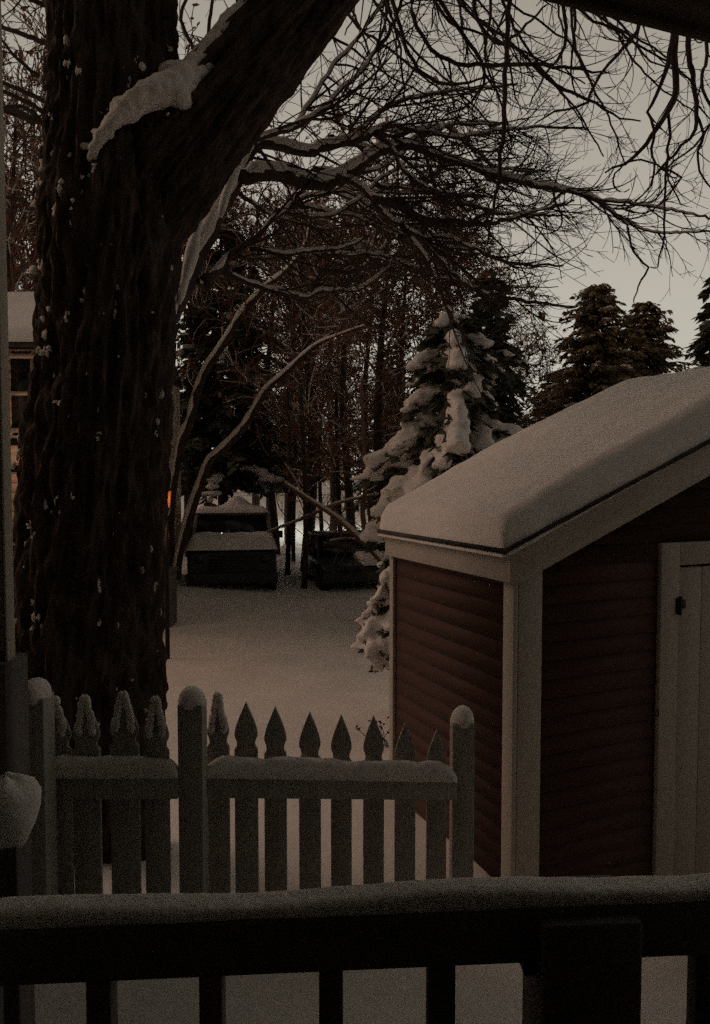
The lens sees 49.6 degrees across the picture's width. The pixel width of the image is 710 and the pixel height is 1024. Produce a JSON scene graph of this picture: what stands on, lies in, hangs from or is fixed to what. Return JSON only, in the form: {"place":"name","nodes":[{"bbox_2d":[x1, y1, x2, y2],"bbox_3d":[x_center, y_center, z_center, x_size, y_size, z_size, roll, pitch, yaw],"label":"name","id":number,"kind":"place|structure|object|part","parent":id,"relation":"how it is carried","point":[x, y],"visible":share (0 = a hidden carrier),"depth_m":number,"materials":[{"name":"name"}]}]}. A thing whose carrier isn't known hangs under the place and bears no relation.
{"place":"outdoors","nodes":[
{"label":"outdoors","id":0,"kind":"place"},
{"bbox_2d":[1,0,709,472],"label":"sky","id":1,"kind":"structure","parent":0,"point":[681,298],"materials":[{"name":"grey"}]},
{"bbox_2d":[34,475,687,1023],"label":"snowy ground","id":2,"kind":"structure","parent":0,"point":[286,651],"depth_m":7.22,"materials":[{"name":"white snow"}]},
{"bbox_2d":[0,0,34,1023],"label":"house corner","id":3,"kind":"object","parent":2,"relation":"on","point":[14,734],"visible":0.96,"depth_m":2.05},
{"bbox_2d":[0,772,41,1023],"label":"snowy post","id":4,"kind":"object","parent":2,"relation":"on","point":[20,799],"visible":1,"depth_m":1.56,"materials":[{"name":"snow"}]},
{"bbox_2d":[2,9,42,291],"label":"bare tree","id":5,"kind":"object","parent":2,"relation":"on","point":[17,264],"visible":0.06,"depth_m":20.64,"materials":[{"name":"brown plant"}]},
{"bbox_2d":[1,0,45,435],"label":"bare tree","id":6,"kind":"object","parent":2,"relation":"on","point":[14,236],"visible":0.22,"depth_m":15.71,"materials":[{"name":"brown plant"}]},
{"bbox_2d":[7,292,183,573],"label":"neighbour house","id":7,"kind":"structure","parent":2,"relation":"on","point":[21,306],"depth_m":11.46,"materials":[{"name":"brown wood"}]},
{"bbox_2d":[9,354,33,432],"bbox_3d":[-4.968,-1.763,11.418,0.418,1.166,0.080,0,3,0],"label":"window","id":8,"kind":"structure","parent":7,"relation":"in","point":[21,365],"depth_m":11.44,"materials":[{"name":"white glass"}]},
{"bbox_2d":[28,677,178,895],"bbox_3d":[-0.952,1.433,2.898,0.554,1.655,0.212,0,3,-3],"label":"picket fence","id":9,"kind":"object","parent":2,"relation":"on","point":[82,779],"visible":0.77,"depth_m":2.94,"materials":[{"name":"paint"}]},
{"bbox_2d":[164,487,172,658],"bbox_3d":[-2.513,0.895,10.256,0.173,2.549,0.189,0,3,0],"label":"lantern post","id":10,"kind":"object","parent":2,"relation":"on","point":[167,610],"visible":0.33,"depth_m":10.24,"materials":[{"name":"black metal"}]},
{"bbox_2d":[164,567,178,627],"bbox_3d":[-3.152,1.395,12.283,0.580,0.990,0.460,0,3,0],"label":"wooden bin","id":11,"kind":"object","parent":2,"relation":"on","point":[173,593],"visible":0.32,"depth_m":12.17,"materials":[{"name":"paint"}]},
{"bbox_2d":[186,496,282,589],"bbox_3d":[-2.733,0.659,17.103,2.180,2.026,3.607,0,3,-9],"label":"parked truck","id":12,"kind":"object","parent":2,"relation":"on","point":[231,540],"visible":0.92,"depth_m":15.53,"materials":[{"name":"paint"}]},
{"bbox_2d":[176,3,317,556],"bbox_3d":[-4.306,-5.426,19.707,6.310,13.490,5.942,-1,3,-24],"label":"bare tree","id":13,"kind":"object","parent":2,"relation":"on","point":[192,306],"visible":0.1,"depth_m":19.51,"materials":[{"name":"brown plant"}]},
{"bbox_2d":[175,206,325,506],"bbox_3d":[-3.704,-3.636,20.137,5.391,9.940,5.066,-2,3,-34],"label":"spruce","id":14,"kind":"object","parent":2,"relation":"on","point":[216,427],"visible":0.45,"depth_m":19.77,"materials":[{"name":"green plant"}]},
{"bbox_2d":[217,190,284,505],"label":"bare tree","id":15,"kind":"object","parent":2,"relation":"on","point":[255,500],"visible":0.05,"depth_m":25.95,"materials":[{"name":"brown plant"}]},
{"bbox_2d":[217,185,334,554],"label":"bare tree","id":16,"kind":"object","parent":2,"relation":"on","point":[272,511],"visible":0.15,"depth_m":21.86,"materials":[{"name":"brown plant"}]},
{"bbox_2d":[168,141,395,578],"bbox_3d":[-2.158,-2.406,13.793,5.789,7.563,2.008,1,3,11],"label":"slender tree","id":17,"kind":"object","parent":2,"relation":"on","point":[225,445],"visible":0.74,"depth_m":14.22,"materials":[{"name":"brown plant"}]},
{"bbox_2d":[267,419,307,561],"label":"sapling","id":18,"kind":"object","parent":2,"relation":"on","point":[293,553],"visible":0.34,"depth_m":20.52,"materials":[{"name":"brown plant"}]},
{"bbox_2d":[265,389,317,574],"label":"sapling","id":19,"kind":"object","parent":2,"relation":"on","point":[287,439],"visible":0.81,"depth_m":17.98,"materials":[{"name":"brown plant"}]},
{"bbox_2d":[211,434,372,493],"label":"wood","id":20,"kind":"object","parent":2,"relation":"on","point":[359,488],"depth_m":63.89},
{"bbox_2d":[241,155,357,543],"bbox_3d":[-1.440,-4.853,24.710,4.258,12.124,3.749,2,4,40],"label":"bare tree","id":21,"kind":"object","parent":2,"relation":"on","point":[286,494],"visible":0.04,"depth_m":24.45,"materials":[{"name":"brown plant"}]},
{"bbox_2d":[272,387,327,475],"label":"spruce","id":22,"kind":"object","parent":2,"relation":"on","point":[276,452],"visible":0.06,"depth_m":54.23,"materials":[{"name":"green plant"}]},
{"bbox_2d":[232,186,371,530],"bbox_3d":[-1.684,-4.435,23.298,4.055,11.547,3.570,-1,3,-25],"label":"bare tree","id":23,"kind":"object","parent":2,"relation":"on","point":[313,387],"visible":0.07,"depth_m":23.59,"materials":[{"name":"brown plant"}]},
{"bbox_2d":[269,379,345,588],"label":"sapling","id":24,"kind":"object","parent":2,"relation":"on","point":[306,542],"visible":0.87,"depth_m":15.96,"materials":[{"name":"brown plant"}]},
{"bbox_2d":[208,125,408,569],"bbox_3d":[-1.187,-4.018,18.881,4.951,11.242,5.258,2,3,29],"label":"bare tree","id":25,"kind":"object","parent":2,"relation":"on","point":[298,319],"visible":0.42,"depth_m":18.65,"materials":[{"name":"brown plant"}]},
{"bbox_2d":[287,444,331,533],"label":"sapling","id":26,"kind":"object","parent":2,"relation":"on","point":[316,466],"visible":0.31,"depth_m":19.39,"materials":[{"name":"brown plant"}]},
{"bbox_2d":[271,246,355,530],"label":"bare tree","id":27,"kind":"object","parent":2,"relation":"on","point":[333,491],"visible":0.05,"depth_m":25.86,"materials":[{"name":"brown plant"}]},
{"bbox_2d":[297,417,343,530],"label":"sapling","id":28,"kind":"object","parent":2,"relation":"on","point":[321,526],"visible":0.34,"depth_m":21.93,"materials":[{"name":"brown plant"}]},
{"bbox_2d":[257,248,392,526],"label":"bare tree","id":29,"kind":"object","parent":2,"relation":"on","point":[358,359],"visible":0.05,"depth_m":32.16,"materials":[{"name":"brown plant"}]},
{"bbox_2d":[177,686,474,892],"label":"picket fence","id":30,"kind":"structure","parent":2,"relation":"on","point":[214,776],"depth_m":3.20,"materials":[{"name":"paint"}]},
{"bbox_2d":[266,377,401,588],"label":"sapling","id":31,"kind":"object","parent":2,"relation":"on","point":[355,533],"visible":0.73,"depth_m":14.88,"materials":[{"name":"brown plant"}]},
{"bbox_2d":[277,160,394,526],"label":"bare tree","id":32,"kind":"object","parent":2,"relation":"on","point":[350,513],"visible":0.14,"depth_m":21.84,"materials":[{"name":"brown plant"}]},
{"bbox_2d":[317,393,371,529],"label":"sapling","id":33,"kind":"object","parent":2,"relation":"on","point":[338,486],"visible":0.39,"depth_m":18.90,"materials":[{"name":"brown plant"}]},
{"bbox_2d":[301,530,389,590],"bbox_3d":[-0.165,1.091,17.030,2.000,1.210,2.705,-1,3,-14],"label":"parked car","id":34,"kind":"object","parent":2,"relation":"on","point":[325,571],"visible":0.48,"depth_m":16.30,"materials":[{"name":"paint"}]},
{"bbox_3d":[-0.952,0.742,17.299,0.112,0.400,1.480,-1,3,-14],"label":"side window","id":35,"kind":"part","parent":34,"relation":"part of","materials":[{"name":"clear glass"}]},
{"bbox_2d":[1,0,709,863],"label":"tree","id":36,"kind":"object","parent":2,"relation":"on","point":[151,148],"visible":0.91,"depth_m":4.12,"materials":[{"name":"brown plant"}]},
{"bbox_2d":[307,181,411,521],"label":"bare tree","id":37,"kind":"object","parent":2,"relation":"on","point":[368,500],"visible":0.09,"depth_m":23.82,"materials":[{"name":"brown plant"}]},
{"bbox_2d":[351,558,389,673],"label":"spruce","id":38,"kind":"object","parent":2,"relation":"on","point":[372,635],"visible":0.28,"depth_m":7.82,"materials":[{"name":"green plant"}]},
{"bbox_2d":[356,716,388,746],"bbox_3d":[0.226,2.066,7.162,0.445,0.306,0.251,0,3,0],"label":"shrub","id":39,"kind":"object","parent":2,"relation":"on","point":[381,727],"visible":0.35,"depth_m":7.12,"materials":[{"name":"brown plant"}]},
{"bbox_2d":[341,350,415,515],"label":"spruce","id":40,"kind":"object","parent":2,"relation":"on","point":[387,479],"visible":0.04,"depth_m":25.64,"materials":[{"name":"green plant"}]},
{"bbox_2d":[330,186,455,474],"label":"bare tree","id":41,"kind":"object","parent":2,"relation":"on","point":[357,389],"visible":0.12,"depth_m":18.79,"materials":[{"name":"brown plant"}]},
{"bbox_2d":[256,71,561,550],"bbox_3d":[0.713,-3.991,17.589,6.030,11.300,5.688,-2,3,-31],"label":"bare tree","id":42,"kind":"object","parent":2,"relation":"on","point":[401,344],"visible":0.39,"depth_m":17.00,"materials":[{"name":"brown plant"}]},
{"bbox_2d":[350,308,523,552],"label":"spruce","id":43,"kind":"object","parent":2,"relation":"on","point":[453,425],"visible":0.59,"depth_m":12.08,"materials":[{"name":"green plant"}]},
{"bbox_2d":[390,109,539,423],"bbox_3d":[2.644,-3.555,17.940,3.650,10.392,3.213,1,3,23],"label":"bare tree","id":44,"kind":"object","parent":2,"relation":"on","point":[468,293],"visible":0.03,"depth_m":17.68,"materials":[{"name":"brown plant"}]},
{"bbox_2d":[423,234,568,423],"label":"bare tree","id":45,"kind":"object","parent":2,"relation":"on","point":[537,346],"visible":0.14,"depth_m":26.39,"materials":[{"name":"brown plant"}]},
{"bbox_2d":[469,268,539,428],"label":"spruce","id":46,"kind":"object","parent":2,"relation":"on","point":[504,352],"visible":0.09,"depth_m":16.08,"materials":[{"name":"green plant"}]},
{"bbox_2d":[377,367,709,876],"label":"shed","id":47,"kind":"structure","parent":2,"relation":"on","point":[549,626],"depth_m":4.91,"materials":[{"name":"red wood"}]},
{"bbox_2d":[673,565,709,875],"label":"door","id":48,"kind":"structure","parent":47,"relation":"in","point":[692,776],"depth_m":5.11,"materials":[{"name":"white paint"}]},
{"bbox_2d":[525,376,564,426],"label":"spruce","id":49,"kind":"object","parent":2,"relation":"on","point":[547,381],"visible":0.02,"depth_m":27.67,"materials":[{"name":"green plant"}]},
{"bbox_2d":[519,283,653,422],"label":"spruce","id":50,"kind":"object","parent":2,"relation":"on","point":[601,354],"visible":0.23,"depth_m":24.32,"materials":[{"name":"green plant"}]},
{"bbox_2d":[618,301,698,377],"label":"spruce","id":51,"kind":"object","parent":2,"relation":"on","point":[658,354],"visible":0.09,"depth_m":25.83,"materials":[{"name":"green plant"}]},
{"bbox_2d":[684,277,709,369],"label":"spruce","id":52,"kind":"object","parent":2,"relation":"on","point":[700,347],"visible":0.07,"depth_m":16.93,"materials":[{"name":"green plant"}]},
{"bbox_3d":[0.400,1.612,-0.205,5.600,0.040,3.233,0,3,0],"label":"porch deck","id":53,"kind":"object","parent":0,"visible":0},
{"bbox_2d":[0,873,709,1023],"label":"porch railing","id":54,"kind":"object","parent":53,"relation":"on","point":[577,948],"visible":1,"depth_m":1.20,"materials":[{"name":"paint"}]},
{"bbox_3d":[0.500,-1.343,-2.231,15.000,6.900,0.175,0,3,0],"label":"house wall","id":55,"kind":"object","parent":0,"visible":0},
{"bbox_2d":[542,0,709,42],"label":"porch roof","id":56,"kind":"structure","parent":55,"relation":"attached to","point":[688,18],"depth_m":1.80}
]}

